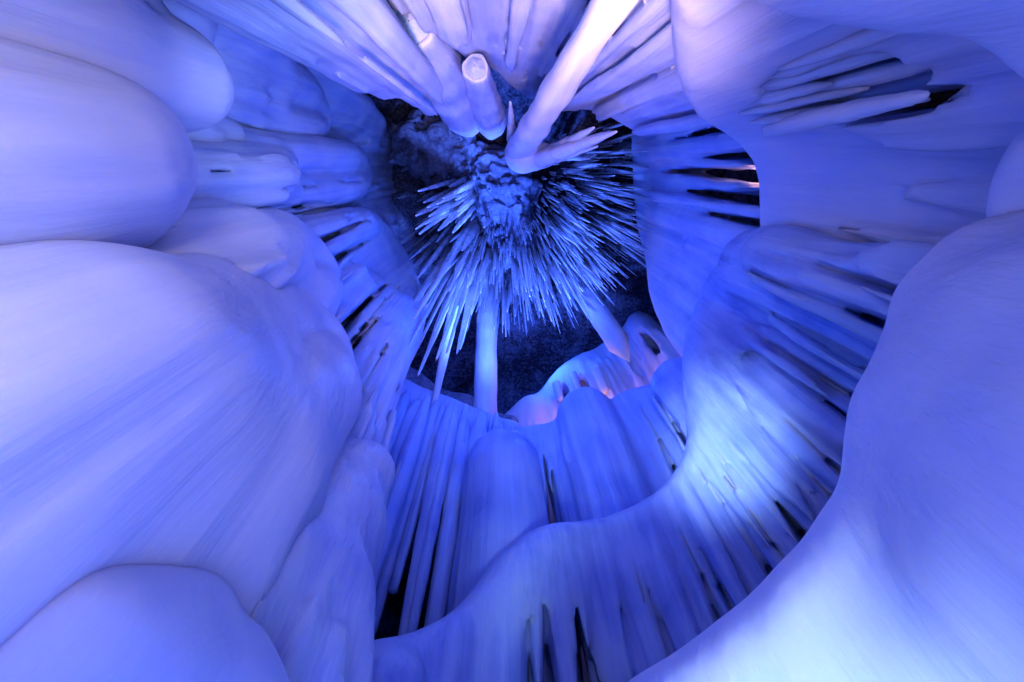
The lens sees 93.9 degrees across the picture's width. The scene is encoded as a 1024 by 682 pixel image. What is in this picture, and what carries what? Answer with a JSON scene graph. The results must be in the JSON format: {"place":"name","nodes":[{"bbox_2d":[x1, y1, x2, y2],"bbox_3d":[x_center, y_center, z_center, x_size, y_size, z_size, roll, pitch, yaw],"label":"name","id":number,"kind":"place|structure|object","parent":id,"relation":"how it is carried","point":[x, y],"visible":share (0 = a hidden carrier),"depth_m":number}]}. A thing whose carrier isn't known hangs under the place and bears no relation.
{"place":"outdoors","nodes":[
{"label":"outdoors","id":0,"kind":"place"},
{"bbox_2d":[462,53,507,139],"bbox_3d":[-0.335,-3.054,6.264,0.577,3.389,0.515,38,-75,-13],"label":"broken stalactite","id":1,"kind":"object","parent":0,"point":[490,114],"visible":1,"depth_m":5.47},
{"bbox_2d":[609,158,648,169],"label":"icicle","id":2,"kind":"object","parent":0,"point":[627,163],"visible":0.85,"depth_m":8.87},
{"bbox_2d":[366,3,960,639],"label":"cave wall","id":3,"kind":"structure","parent":0,"point":[536,357],"depth_m":12.26},
{"bbox_2d":[384,109,490,191],"bbox_3d":[-1.528,-4.156,10.619,2.609,2.437,1.557,19,-71,-7],"label":"rock knob","id":4,"kind":"object","parent":3,"relation":"attached to","point":[432,150],"visible":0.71,"depth_m":9.87},
{"bbox_2d":[419,209,452,233],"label":"icicle","id":5,"kind":"object","parent":4,"relation":"hanging from","point":[431,224],"visible":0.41,"depth_m":7.11},
{"bbox_2d":[418,178,456,191],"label":"icicle","id":6,"kind":"object","parent":4,"relation":"hanging from","point":[445,183],"visible":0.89,"depth_m":7.82},
{"bbox_2d":[423,187,456,202],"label":"icicle","id":7,"kind":"object","parent":4,"relation":"hanging from","point":[439,195],"visible":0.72,"depth_m":8.00},
{"bbox_2d":[425,200,457,224],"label":"icicle","id":8,"kind":"object","parent":4,"relation":"hanging from","point":[439,214],"visible":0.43,"depth_m":7.14},
{"bbox_2d":[428,197,456,216],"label":"icicle","id":9,"kind":"object","parent":4,"relation":"hanging from","point":[452,201],"visible":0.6,"depth_m":7.52},
{"bbox_2d":[436,191,464,204],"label":"icicle","id":10,"kind":"object","parent":4,"relation":"hanging from","point":[445,200],"visible":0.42,"depth_m":6.70},
{"bbox_2d":[448,177,466,186],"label":"icicle","id":11,"kind":"object","parent":4,"relation":"hanging from","point":[458,184],"visible":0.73,"depth_m":8.61},
{"bbox_2d":[449,202,473,222],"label":"icicle","id":12,"kind":"object","parent":4,"relation":"hanging from","point":[458,214],"visible":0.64,"depth_m":7.33},
{"bbox_2d":[452,192,473,207],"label":"icicle","id":13,"kind":"object","parent":4,"relation":"hanging from","point":[460,201],"visible":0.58,"depth_m":8.16},
{"bbox_2d":[454,180,474,191],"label":"icicle","id":14,"kind":"object","parent":4,"relation":"hanging from","point":[468,183],"visible":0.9,"depth_m":8.49},
{"bbox_2d":[455,188,473,199],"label":"icicle","id":15,"kind":"object","parent":4,"relation":"hanging from","point":[465,193],"visible":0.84,"depth_m":8.51},
{"bbox_2d":[457,193,474,211],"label":"icicle","id":16,"kind":"object","parent":4,"relation":"hanging from","point":[467,201],"visible":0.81,"depth_m":8.41},
{"bbox_2d":[470,141,542,270],"bbox_3d":[-0.195,-3.258,11.224,1.896,3.316,2.847,-23,-71,7],"label":"rock knob","id":17,"kind":"object","parent":4,"relation":"attached to","point":[507,195],"visible":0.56,"depth_m":10.02},
{"bbox_2d":[438,204,461,230],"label":"icicle","id":18,"kind":"object","parent":17,"relation":"hanging from","point":[446,222],"visible":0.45,"depth_m":7.27},
{"bbox_2d":[430,217,477,406],"bbox_3d":[-1.016,-0.737,8.453,0.368,6.192,2.303,6,-70,-3],"label":"icicle","id":19,"kind":"object","parent":17,"relation":"hanging from","point":[442,363],"visible":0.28,"depth_m":7.25},
{"bbox_2d":[448,238,474,290],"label":"icicle","id":20,"kind":"object","parent":17,"relation":"hanging from","point":[464,257],"visible":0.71,"depth_m":7.68},
{"bbox_2d":[459,204,475,225],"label":"icicle","id":21,"kind":"object","parent":17,"relation":"hanging from","point":[470,210],"visible":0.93,"depth_m":9.03},
{"bbox_2d":[461,224,479,250],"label":"icicle","id":22,"kind":"object","parent":17,"relation":"hanging from","point":[474,230],"visible":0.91,"depth_m":9.52},
{"bbox_2d":[466,241,481,286],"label":"icicle","id":23,"kind":"object","parent":17,"relation":"hanging from","point":[471,271],"visible":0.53,"depth_m":8.42},
{"bbox_2d":[480,247,491,280],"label":"icicle","id":24,"kind":"object","parent":17,"relation":"hanging from","point":[486,257],"visible":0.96,"depth_m":9.35},
{"bbox_2d":[492,249,497,268],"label":"icicle","id":25,"kind":"object","parent":17,"relation":"hanging from","point":[494,253],"visible":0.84,"depth_m":9.80},
{"bbox_2d":[515,246,522,275],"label":"icicle","id":26,"kind":"object","parent":17,"relation":"hanging from","point":[517,249],"visible":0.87,"depth_m":8.76},
{"bbox_2d":[520,246,529,295],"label":"icicle","id":27,"kind":"object","parent":17,"relation":"hanging from","point":[524,258],"visible":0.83,"depth_m":8.68},
{"bbox_2d":[395,117,656,335],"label":"icicles","id":28,"kind":"object","parent":17,"relation":"hanging from","point":[552,237],"visible":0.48,"depth_m":9.82},
{"bbox_2d":[410,234,438,258],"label":"icicle","id":29,"kind":"object","parent":28,"relation":"hanging from","point":[431,240],"visible":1,"depth_m":8.89},
{"bbox_2d":[415,243,435,268],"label":"icicle","id":30,"kind":"object","parent":28,"relation":"hanging from","point":[425,256],"visible":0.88,"depth_m":9.30},
{"bbox_2d":[410,283,446,363],"bbox_3d":[-1.364,-0.677,8.754,0.109,5.458,0.254,32,-74,-12],"label":"icicle","id":31,"kind":"object","parent":28,"relation":"hanging from","point":[429,322],"visible":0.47,"depth_m":7.85},
{"bbox_2d":[415,201,446,215],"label":"icicle","id":32,"kind":"object","parent":28,"relation":"hanging from","point":[424,211],"visible":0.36,"depth_m":6.97},
{"bbox_2d":[418,315,445,375],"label":"icicle","id":33,"kind":"object","parent":28,"relation":"hanging from","point":[430,344],"visible":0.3,"depth_m":6.48},
{"bbox_2d":[408,254,457,347],"bbox_3d":[-1.120,-1.029,8.029,0.122,6.584,0.262,27,-73,-10],"label":"icicle","id":34,"kind":"object","parent":28,"relation":"hanging from","point":[439,290],"visible":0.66,"depth_m":6.93},
{"bbox_2d":[414,242,453,302],"bbox_3d":[-1.380,-1.233,8.562,0.231,5.436,0.257,0,-70,-1],"label":"icicle","id":35,"kind":"object","parent":28,"relation":"hanging from","point":[433,273],"visible":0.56,"depth_m":8.33},
{"bbox_2d":[413,238,457,319],"bbox_3d":[-0.954,-1.422,7.857,0.260,6.642,0.225,0,-70,-1],"label":"icicle","id":36,"kind":"object","parent":28,"relation":"hanging from","point":[444,268],"visible":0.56,"depth_m":6.27},
{"bbox_2d":[417,228,457,277],"bbox_3d":[-1.325,-1.702,8.864,0.217,4.548,0.230,0,-70,-1],"label":"icicle","id":37,"kind":"object","parent":28,"relation":"hanging from","point":[446,240],"visible":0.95,"depth_m":8.80},
{"bbox_2d":[432,291,448,334],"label":"icicle","id":38,"kind":"object","parent":28,"relation":"hanging from","point":[446,295],"visible":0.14,"depth_m":7.33},
{"bbox_2d":[431,282,457,339],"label":"icicle","id":39,"kind":"object","parent":28,"relation":"hanging from","point":[445,312],"visible":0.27,"depth_m":7.19},
{"bbox_2d":[436,221,453,242],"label":"icicle","id":40,"kind":"object","parent":28,"relation":"hanging from","point":[447,227],"visible":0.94,"depth_m":9.70},
{"bbox_2d":[436,265,455,309],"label":"icicle","id":41,"kind":"object","parent":28,"relation":"hanging from","point":[446,288],"visible":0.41,"depth_m":7.70},
{"bbox_2d":[434,271,461,332],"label":"icicle","id":42,"kind":"object","parent":28,"relation":"hanging from","point":[451,291],"visible":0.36,"depth_m":6.89},
{"bbox_2d":[436,271,467,359],"bbox_3d":[-0.778,-1.018,8.066,0.162,6.531,0.255,0,-70,-1],"label":"icicle","id":43,"kind":"object","parent":28,"relation":"hanging from","point":[456,303],"visible":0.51,"depth_m":6.48},
{"bbox_2d":[446,278,471,353],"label":"icicle","id":44,"kind":"object","parent":28,"relation":"hanging from","point":[462,300],"visible":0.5,"depth_m":6.52},
{"bbox_2d":[447,251,470,314],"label":"icicle","id":45,"kind":"object","parent":28,"relation":"hanging from","point":[462,276],"visible":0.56,"depth_m":7.09},
{"bbox_2d":[448,222,470,263],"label":"icicle","id":46,"kind":"object","parent":28,"relation":"hanging from","point":[466,229],"visible":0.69,"depth_m":8.63},
{"bbox_2d":[456,270,479,353],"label":"icicle","id":47,"kind":"object","parent":28,"relation":"hanging from","point":[469,295],"visible":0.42,"depth_m":7.77},
{"bbox_2d":[459,272,479,349],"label":"icicle","id":48,"kind":"object","parent":28,"relation":"hanging from","point":[467,317],"visible":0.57,"depth_m":7.28},
{"bbox_2d":[471,281,479,314],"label":"icicle","id":49,"kind":"object","parent":28,"relation":"hanging from","point":[477,296],"visible":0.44,"depth_m":8.94},
{"bbox_2d":[494,289,501,329],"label":"icicle","id":50,"kind":"object","parent":28,"relation":"hanging from","point":[497,303],"visible":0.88,"depth_m":9.78},
{"bbox_2d":[501,285,505,323],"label":"icicle","id":51,"kind":"object","parent":28,"relation":"hanging from","point":[503,309],"visible":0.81,"depth_m":9.50},
{"bbox_2d":[507,285,512,311],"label":"icicle","id":52,"kind":"object","parent":28,"relation":"hanging from","point":[508,298],"visible":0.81,"depth_m":10.30},
{"bbox_2d":[523,284,527,318],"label":"icicle","id":53,"kind":"object","parent":28,"relation":"hanging from","point":[525,296],"visible":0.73,"depth_m":9.32},
{"bbox_2d":[549,221,570,245],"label":"icicle","id":54,"kind":"object","parent":28,"relation":"hanging from","point":[557,232],"visible":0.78,"depth_m":8.55},
{"bbox_2d":[551,259,570,298],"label":"icicle","id":55,"kind":"object","parent":28,"relation":"hanging from","point":[560,275],"visible":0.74,"depth_m":9.06},
{"bbox_2d":[549,221,574,243],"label":"icicle","id":56,"kind":"object","parent":28,"relation":"hanging from","point":[565,236],"visible":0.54,"depth_m":8.29},
{"bbox_2d":[556,279,568,310],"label":"icicle","id":57,"kind":"object","parent":28,"relation":"hanging from","point":[563,296],"visible":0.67,"depth_m":9.85},
{"bbox_2d":[554,201,577,221],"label":"icicle","id":58,"kind":"object","parent":28,"relation":"hanging from","point":[564,208],"visible":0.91,"depth_m":8.86},
{"bbox_2d":[553,218,578,238],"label":"icicle","id":59,"kind":"object","parent":28,"relation":"hanging from","point":[565,227],"visible":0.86,"depth_m":8.93},
{"bbox_2d":[560,180,580,194],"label":"icicle","id":60,"kind":"object","parent":28,"relation":"hanging from","point":[572,189],"visible":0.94,"depth_m":8.78},
{"bbox_2d":[557,207,584,229],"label":"icicle","id":61,"kind":"object","parent":28,"relation":"hanging from","point":[564,214],"visible":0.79,"depth_m":8.80},
{"bbox_2d":[562,168,583,174],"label":"icicle","id":62,"kind":"object","parent":28,"relation":"hanging from","point":[566,170],"visible":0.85,"depth_m":9.72},
{"bbox_2d":[564,266,583,296],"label":"icicle","id":63,"kind":"object","parent":28,"relation":"hanging from","point":[570,275],"visible":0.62,"depth_m":8.56},
{"bbox_2d":[566,192,584,208],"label":"icicle","id":64,"kind":"object","parent":28,"relation":"hanging from","point":[573,198],"visible":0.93,"depth_m":9.26},
{"bbox_2d":[562,155,589,161],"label":"icicle","id":65,"kind":"object","parent":28,"relation":"hanging from","point":[579,158],"visible":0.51,"depth_m":7.80},
{"bbox_2d":[572,162,601,168],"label":"icicle","id":66,"kind":"object","parent":28,"relation":"hanging from","point":[576,165],"visible":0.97,"depth_m":8.73},
{"bbox_2d":[578,244,597,272],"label":"icicle","id":67,"kind":"object","parent":28,"relation":"hanging from","point":[590,261],"visible":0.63,"depth_m":8.95},
{"bbox_2d":[581,266,601,290],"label":"icicle","id":68,"kind":"object","parent":28,"relation":"hanging from","point":[593,280],"visible":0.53,"depth_m":9.03},
{"bbox_2d":[582,205,604,213],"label":"icicle","id":69,"kind":"object","parent":28,"relation":"hanging from","point":[592,210],"visible":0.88,"depth_m":10.06},
{"bbox_2d":[580,180,620,191],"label":"icicle","id":70,"kind":"object","parent":28,"relation":"hanging from","point":[596,186],"visible":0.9,"depth_m":8.65},
{"bbox_2d":[589,214,620,241],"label":"icicle","id":71,"kind":"object","parent":28,"relation":"hanging from","point":[604,229],"visible":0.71,"depth_m":8.59},
{"bbox_2d":[591,214,627,238],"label":"icicle","id":72,"kind":"object","parent":28,"relation":"hanging from","point":[608,226],"visible":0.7,"depth_m":8.84},
{"bbox_2d":[599,214,628,233],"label":"icicle","id":73,"kind":"object","parent":28,"relation":"hanging from","point":[609,220],"visible":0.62,"depth_m":9.35},
{"bbox_2d":[595,133,633,149],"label":"icicle","id":74,"kind":"object","parent":28,"relation":"hanging from","point":[610,142],"visible":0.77,"depth_m":9.18},
{"bbox_2d":[600,166,637,173],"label":"icicle","id":75,"kind":"object","parent":28,"relation":"hanging from","point":[607,169],"visible":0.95,"depth_m":8.90},
{"bbox_2d":[589,150,649,155],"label":"icicle","id":76,"kind":"object","parent":28,"relation":"hanging from","point":[618,152],"visible":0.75,"depth_m":8.21},
{"bbox_2d":[604,190,647,200],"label":"icicle","id":77,"kind":"object","parent":28,"relation":"hanging from","point":[625,195],"visible":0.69,"depth_m":8.43},
{"bbox_2d":[531,249,544,279],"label":"icicle","id":78,"kind":"object","parent":17,"relation":"hanging from","point":[538,264],"visible":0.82,"depth_m":9.10},
{"bbox_2d":[536,266,544,301],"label":"icicle","id":79,"kind":"object","parent":17,"relation":"hanging from","point":[540,281],"visible":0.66,"depth_m":8.86},
{"bbox_2d":[542,252,559,282],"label":"icicle","id":80,"kind":"object","parent":17,"relation":"hanging from","point":[551,267],"visible":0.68,"depth_m":9.23},
{"bbox_2d":[602,231,647,249],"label":"icicle","id":81,"kind":"object","parent":17,"relation":"hanging from","point":[625,242],"visible":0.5,"depth_m":9.09},
{"bbox_2d":[618,243,645,266],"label":"icicle","id":82,"kind":"object","parent":17,"relation":"hanging from","point":[629,251],"visible":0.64,"depth_m":9.11},
{"bbox_2d":[406,367,518,422],"bbox_3d":[-1.259,1.032,8.116,2.775,2.211,0.628,19,-71,-7],"label":"ice ledge","id":83,"kind":"object","parent":3,"relation":"attached to","point":[422,380],"visible":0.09,"depth_m":8.38},
{"bbox_2d":[374,379,520,638],"bbox_3d":[-0.932,1.706,4.591,2.290,5.546,0.805,16,-71,-7],"label":"icicle curtain","id":84,"kind":"object","parent":83,"relation":"hanging from","point":[431,446],"visible":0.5,"depth_m":4.50},
{"bbox_2d":[473,273,496,414],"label":"ice pillar","id":85,"kind":"structure","parent":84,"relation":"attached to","point":[485,380],"depth_m":8.38},
{"bbox_2d":[505,0,638,173],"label":"stalactite","id":86,"kind":"object","parent":3,"relation":"hanging from","point":[528,149],"visible":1,"depth_m":3.09},
{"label":"ground","id":87,"kind":"structure","parent":0,"visible":0},
{"bbox_2d":[0,37,196,247],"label":"ice mound","id":88,"kind":"object","parent":87,"relation":"on","point":[90,152],"visible":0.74,"depth_m":1.37},
{"bbox_2d":[0,0,234,132],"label":"ice mound","id":89,"kind":"object","parent":87,"relation":"on","point":[178,67],"visible":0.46,"depth_m":1.82},
{"bbox_2d":[0,564,289,681],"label":"ice mound","id":90,"kind":"object","parent":87,"relation":"on","point":[147,623],"visible":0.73,"depth_m":0.85},
{"bbox_2d":[0,240,361,646],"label":"ice mound","id":91,"kind":"object","parent":87,"relation":"on","point":[200,410],"visible":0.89,"depth_m":1.13},
{"bbox_2d":[162,0,217,43],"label":"ice mound","id":92,"kind":"object","parent":87,"relation":"on","point":[207,28],"visible":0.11,"depth_m":2.61},
{"bbox_2d":[187,117,244,141],"bbox_3d":[-2.176,-0.822,1.100,0.422,5.659,0.717,0,-70,-1],"label":"ice mound","id":93,"kind":"object","parent":87,"relation":"on","point":[224,129],"visible":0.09,"depth_m":3.42},
{"bbox_2d":[146,198,343,314],"bbox_3d":[-1.888,0.093,1.955,1.268,6.645,1.538,23,-72,-9],"label":"ice mound","id":94,"kind":"object","parent":87,"relation":"on","point":[275,248],"visible":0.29,"depth_m":2.65},
{"bbox_2d":[213,23,331,136],"bbox_3d":[-2.372,-1.733,2.422,1.184,8.799,1.671,33,-74,-12],"label":"ice mound","id":95,"kind":"object","parent":87,"relation":"on","point":[275,90],"visible":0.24,"depth_m":4.23},
{"bbox_2d":[190,122,371,214],"bbox_3d":[-2.369,-1.269,3.627,1.178,10.741,0.933,0,-70,-1],"label":"ice mound","id":96,"kind":"object","parent":87,"relation":"on","point":[259,167],"visible":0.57,"depth_m":4.07},
{"bbox_2d":[173,0,443,115],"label":"ice curtain","id":97,"kind":"object","parent":87,"relation":"on","point":[366,46],"visible":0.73,"depth_m":2.77},
{"bbox_2d":[392,9,478,137],"bbox_3d":[-0.710,-3.048,5.774,0.867,3.903,0.889,0,-70,-1],"label":"broken stalactite","id":98,"kind":"object","parent":97,"relation":"hanging from","point":[445,61],"visible":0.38,"depth_m":5.07},
{"bbox_2d":[251,437,394,681],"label":"ice mound","id":99,"kind":"object","parent":87,"relation":"on","point":[313,615],"visible":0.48,"depth_m":1.61},
{"bbox_2d":[272,205,426,487],"bbox_3d":[-2.094,0.143,4.231,1.764,10.903,2.710,-38,-74,12],"label":"ice mound","id":100,"kind":"object","parent":87,"relation":"on","point":[382,287],"visible":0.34,"depth_m":5.38},
{"bbox_2d":[292,65,430,327],"bbox_3d":[-2.551,-1.758,6.283,1.187,16.074,3.847,0,-70,-1],"label":"ice drapery","id":101,"kind":"object","parent":87,"relation":"on","point":[358,119],"visible":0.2,"depth_m":8.98},
{"bbox_2d":[446,429,553,681],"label":"ice column","id":102,"kind":"structure","parent":87,"relation":"on","point":[503,506],"depth_m":3.92},
{"bbox_2d":[505,311,680,681],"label":"ice ledge","id":103,"kind":"object","parent":87,"relation":"on","point":[651,349],"visible":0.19,"depth_m":9.26},
{"bbox_2d":[552,380,563,401],"bbox_3d":[0.902,0.995,9.360,0.170,0.764,0.151,0,-70,-1],"label":"ice stub","id":104,"kind":"object","parent":103,"relation":"hanging from","point":[556,385],"visible":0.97,"depth_m":9.30},
{"bbox_2d":[569,371,580,389],"bbox_3d":[1.267,0.874,9.400,0.166,0.972,0.197,0,-70,-1],"label":"ice stub","id":105,"kind":"object","parent":103,"relation":"hanging from","point":[574,378],"visible":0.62,"depth_m":9.48},
{"bbox_2d":[591,366,608,394],"bbox_3d":[1.712,0.778,9.110,0.238,0.988,0.228,0,-70,-1],"label":"ice stub","id":106,"kind":"object","parent":103,"relation":"hanging from","point":[597,373],"visible":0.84,"depth_m":9.08},
{"bbox_2d":[572,269,629,361],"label":"ice pillar","id":107,"kind":"structure","parent":103,"relation":"attached to","point":[612,333],"depth_m":8.77},
{"bbox_2d":[567,284,591,321],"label":"icicle","id":108,"kind":"object","parent":107,"relation":"hanging from","point":[577,300],"visible":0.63,"depth_m":9.89},
{"bbox_2d":[515,357,686,523],"bbox_3d":[1.253,2.087,3.143,2.758,7.431,1.028,-31,-72,10],"label":"ice drapery","id":109,"kind":"object","parent":87,"relation":"on","point":[600,454],"visible":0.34,"depth_m":5.07},
{"bbox_2d":[373,224,935,681],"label":"ice ledge","id":110,"kind":"object","parent":87,"relation":"on","point":[785,326],"visible":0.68,"depth_m":2.87},
{"bbox_2d":[386,0,964,135],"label":"ice curtain","id":111,"kind":"object","parent":87,"relation":"on","point":[630,80],"visible":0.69,"depth_m":3.47},
{"bbox_2d":[631,105,937,356],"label":"ice wall","id":112,"kind":"structure","parent":87,"relation":"on","point":[693,222],"depth_m":6.14},
{"bbox_2d":[614,190,649,199],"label":"icicle","id":113,"kind":"object","parent":112,"relation":"hanging from","point":[637,196],"visible":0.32,"depth_m":8.59},
{"bbox_2d":[628,209,1023,681],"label":"ice mound","id":114,"kind":"object","parent":87,"relation":"on","point":[902,560],"visible":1,"depth_m":0.99},
{"bbox_2d":[670,0,1023,243],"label":"ice mound","id":115,"kind":"object","parent":87,"relation":"on","point":[747,70],"visible":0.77,"depth_m":2.00},
{"bbox_2d":[762,89,929,136],"bbox_3d":[1.312,-0.948,1.989,0.492,1.610,0.115,0,-70,-1],"label":"icicle","id":116,"kind":"object","parent":115,"relation":"hanging from","point":[830,115],"visible":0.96,"depth_m":1.71},
{"bbox_2d":[757,0,1023,77],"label":"ice mound","id":117,"kind":"object","parent":87,"relation":"on","point":[995,27],"visible":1,"depth_m":0.92},
{"bbox_2d":[986,128,1023,216],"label":"ice mound","id":118,"kind":"object","parent":87,"relation":"on","point":[1006,194],"visible":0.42,"depth_m":1.28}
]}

